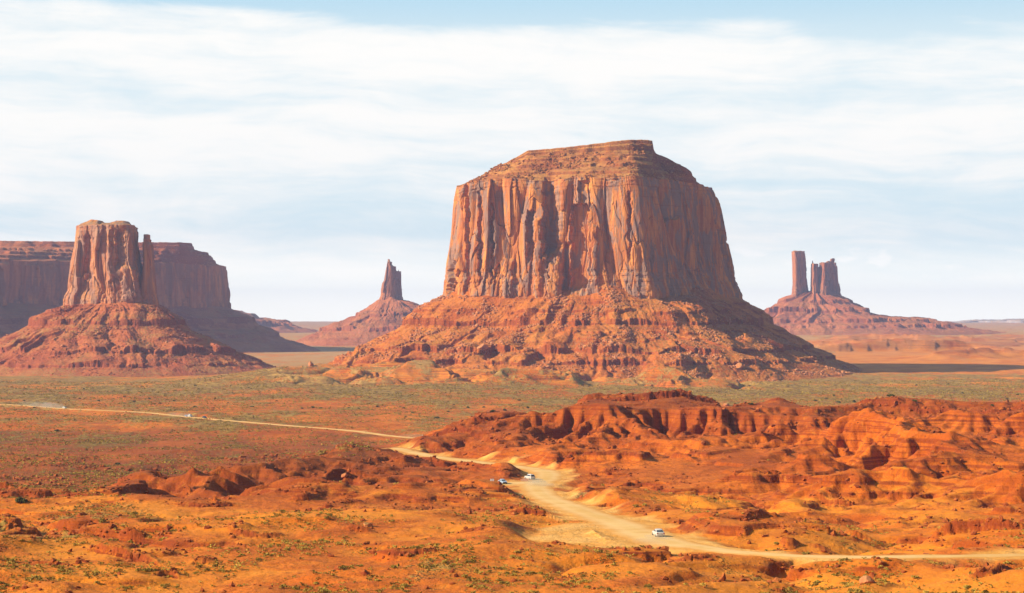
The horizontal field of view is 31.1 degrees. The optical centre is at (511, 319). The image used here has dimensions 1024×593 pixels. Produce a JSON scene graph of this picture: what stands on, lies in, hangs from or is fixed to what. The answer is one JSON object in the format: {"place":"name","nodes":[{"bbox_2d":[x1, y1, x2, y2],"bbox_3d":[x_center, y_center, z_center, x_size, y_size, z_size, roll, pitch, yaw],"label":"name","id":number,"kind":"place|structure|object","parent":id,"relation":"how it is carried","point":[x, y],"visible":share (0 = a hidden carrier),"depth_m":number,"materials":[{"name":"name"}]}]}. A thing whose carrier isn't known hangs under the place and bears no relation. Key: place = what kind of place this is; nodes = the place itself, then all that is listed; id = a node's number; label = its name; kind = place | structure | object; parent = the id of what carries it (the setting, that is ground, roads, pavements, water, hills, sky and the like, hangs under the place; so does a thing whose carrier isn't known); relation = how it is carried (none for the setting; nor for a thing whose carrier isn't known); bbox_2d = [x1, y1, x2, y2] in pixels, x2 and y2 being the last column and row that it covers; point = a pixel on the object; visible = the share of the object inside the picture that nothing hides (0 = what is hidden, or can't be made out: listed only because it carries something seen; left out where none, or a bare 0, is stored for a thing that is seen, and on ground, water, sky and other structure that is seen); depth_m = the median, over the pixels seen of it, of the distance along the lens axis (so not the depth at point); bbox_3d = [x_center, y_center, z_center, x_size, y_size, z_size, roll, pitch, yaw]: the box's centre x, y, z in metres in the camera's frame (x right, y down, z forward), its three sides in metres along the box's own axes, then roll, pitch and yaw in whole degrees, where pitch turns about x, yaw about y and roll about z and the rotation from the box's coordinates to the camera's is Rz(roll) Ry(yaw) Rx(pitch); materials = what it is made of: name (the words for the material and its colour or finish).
{"place":"outdoors","nodes":[
{"label":"outdoors","id":0,"kind":"place"},
{"bbox_2d":[0,404,414,437],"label":"road","id":1,"kind":"structure","parent":0,"point":[234,421],"depth_m":1375.21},
{"bbox_2d":[0,321,1023,592],"bbox_3d":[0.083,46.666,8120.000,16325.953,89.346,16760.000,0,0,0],"label":"ground","id":2,"kind":"structure","parent":0,"point":[814,447],"depth_m":606.32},
{"bbox_2d":[15,497,27,502],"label":"juniper bush","id":3,"kind":"object","parent":2,"relation":"on","point":[20,499],"visible":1,"depth_m":476.80,"materials":[{"name":"green plant"}]},
{"bbox_2d":[0,219,273,376],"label":"mitten butte","id":4,"kind":"object","parent":2,"relation":"on","point":[107,268],"visible":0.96,"depth_m":2916.29,"materials":[{"name":"stone"}]},
{"bbox_2d":[0,303,275,376],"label":"rubble","id":5,"kind":"object","parent":2,"relation":"on","point":[73,311],"visible":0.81,"depth_m":2892.06,"materials":[{"name":"brown stone"}]},
{"bbox_2d":[0,241,319,352],"bbox_3d":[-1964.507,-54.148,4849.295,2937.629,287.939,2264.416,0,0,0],"label":"long mesa","id":6,"kind":"structure","parent":2,"relation":"on","point":[192,285],"depth_m":4659.46,"materials":[{"name":"brown stone"}]},
{"bbox_2d":[236,310,317,332],"bbox_3d":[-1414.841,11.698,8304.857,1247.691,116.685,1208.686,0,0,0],"label":"stepped mesa","id":7,"kind":"structure","parent":2,"relation":"on","point":[283,326],"depth_m":7974.60,"materials":[{"name":"brown stone"}]},
{"bbox_2d":[295,259,418,346],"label":"spire butte","id":8,"kind":"object","parent":2,"relation":"on","point":[388,310],"visible":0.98,"depth_m":5570.95,"materials":[{"name":"brown stone"}]},
{"bbox_2d":[363,522,372,526],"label":"boulder","id":9,"kind":"object","parent":2,"relation":"on","point":[366,524],"visible":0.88,"depth_m":375.46,"materials":[{"name":"stone"}]},
{"bbox_2d":[477,344,487,349],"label":"boulder","id":10,"kind":"object","parent":2,"relation":"on","point":[483,346],"visible":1,"depth_m":2525.86,"materials":[{"name":"stone"}]},
{"bbox_2d":[0,359,1023,491],"bbox_3d":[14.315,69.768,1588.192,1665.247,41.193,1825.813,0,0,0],"label":"ground cover","id":11,"kind":"object","parent":2,"relation":"on","point":[246,445],"visible":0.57,"depth_m":1692.70,"materials":[{"name":"green plant"}]},
{"bbox_2d":[0,390,1023,592],"bbox_3d":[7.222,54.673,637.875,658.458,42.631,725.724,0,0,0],"label":"rubble","id":12,"kind":"object","parent":2,"relation":"on","point":[364,572],"visible":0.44,"depth_m":459.31,"materials":[{"name":"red stone"}]},
{"bbox_2d":[0,402,1023,592],"bbox_3d":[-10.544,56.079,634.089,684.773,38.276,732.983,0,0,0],"label":"ground cover","id":13,"kind":"object","parent":2,"relation":"on","point":[450,546],"visible":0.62,"depth_m":322.10,"materials":[{"name":"green plant"}]},
{"bbox_2d":[502,482,530,485],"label":"road pullout","id":14,"kind":"structure","parent":2,"relation":"on","point":[512,483],"depth_m":607.13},
{"bbox_2d":[328,140,863,382],"bbox_3d":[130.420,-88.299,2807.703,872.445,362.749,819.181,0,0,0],"label":"butte","id":15,"kind":"object","parent":2,"relation":"on","point":[646,244],"visible":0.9,"depth_m":2662.39,"materials":[{"name":"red stone"}]},
{"bbox_2d":[459,143,690,186],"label":"rubble","id":16,"kind":"object","parent":15,"relation":"on","point":[663,166],"visible":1,"depth_m":2719.34,"materials":[{"name":"brown stone"}]},
{"bbox_2d":[329,285,860,381],"bbox_3d":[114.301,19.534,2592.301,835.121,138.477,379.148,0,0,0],"label":"rubble","id":17,"kind":"object","parent":15,"relation":"on","point":[443,297],"visible":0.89,"depth_m":2597.50,"materials":[{"name":"stone"}]},
{"bbox_2d":[644,583,653,588],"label":"shrub","id":18,"kind":"object","parent":2,"relation":"on","point":[649,585],"visible":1,"depth_m":275.70,"materials":[{"name":"plant"}]},
{"bbox_2d":[735,362,743,368],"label":"boulder","id":19,"kind":"object","parent":2,"relation":"on","point":[739,365],"visible":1,"depth_m":2487.51,"materials":[{"name":"stone"}]},
{"bbox_2d":[859,575,874,583],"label":"boulder","id":20,"kind":"object","parent":2,"relation":"on","point":[864,579],"visible":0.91,"depth_m":293.54,"materials":[{"name":"stone"}]},
{"bbox_2d":[764,250,1005,334],"bbox_3d":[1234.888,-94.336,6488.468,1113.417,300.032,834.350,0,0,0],"label":"twin tower butte","id":21,"kind":"object","parent":2,"relation":"on","point":[823,306],"visible":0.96,"depth_m":6359.27,"materials":[{"name":"brown stone"}]},
{"bbox_2d":[953,319,1023,322],"bbox_3d":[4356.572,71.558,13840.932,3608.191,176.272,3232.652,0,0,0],"label":"plateau","id":22,"kind":"structure","parent":2,"relation":"on","point":[995,321],"depth_m":13404.99,"materials":[{"name":"brown stone"}]},
{"bbox_2d":[0,0,1023,320],"label":"sky","id":23,"kind":"structure","parent":0,"point":[306,147],"materials":[{"name":"white"}]},
{"bbox_2d":[390,448,1023,558],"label":"road","id":24,"kind":"structure","parent":0,"point":[538,488],"depth_m":415.27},
{"bbox_2d":[524,474,534,479],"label":"suv car","id":25,"kind":"object","parent":24,"relation":"on","point":[530,476],"visible":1,"depth_m":623.34,"materials":[{"name":"white paint"}]},
{"bbox_2d":[652,529,664,536],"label":"sedan car","id":26,"kind":"object","parent":24,"relation":"on","point":[658,532],"visible":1,"depth_m":375.46,"materials":[{"name":"white paint"}]}
]}

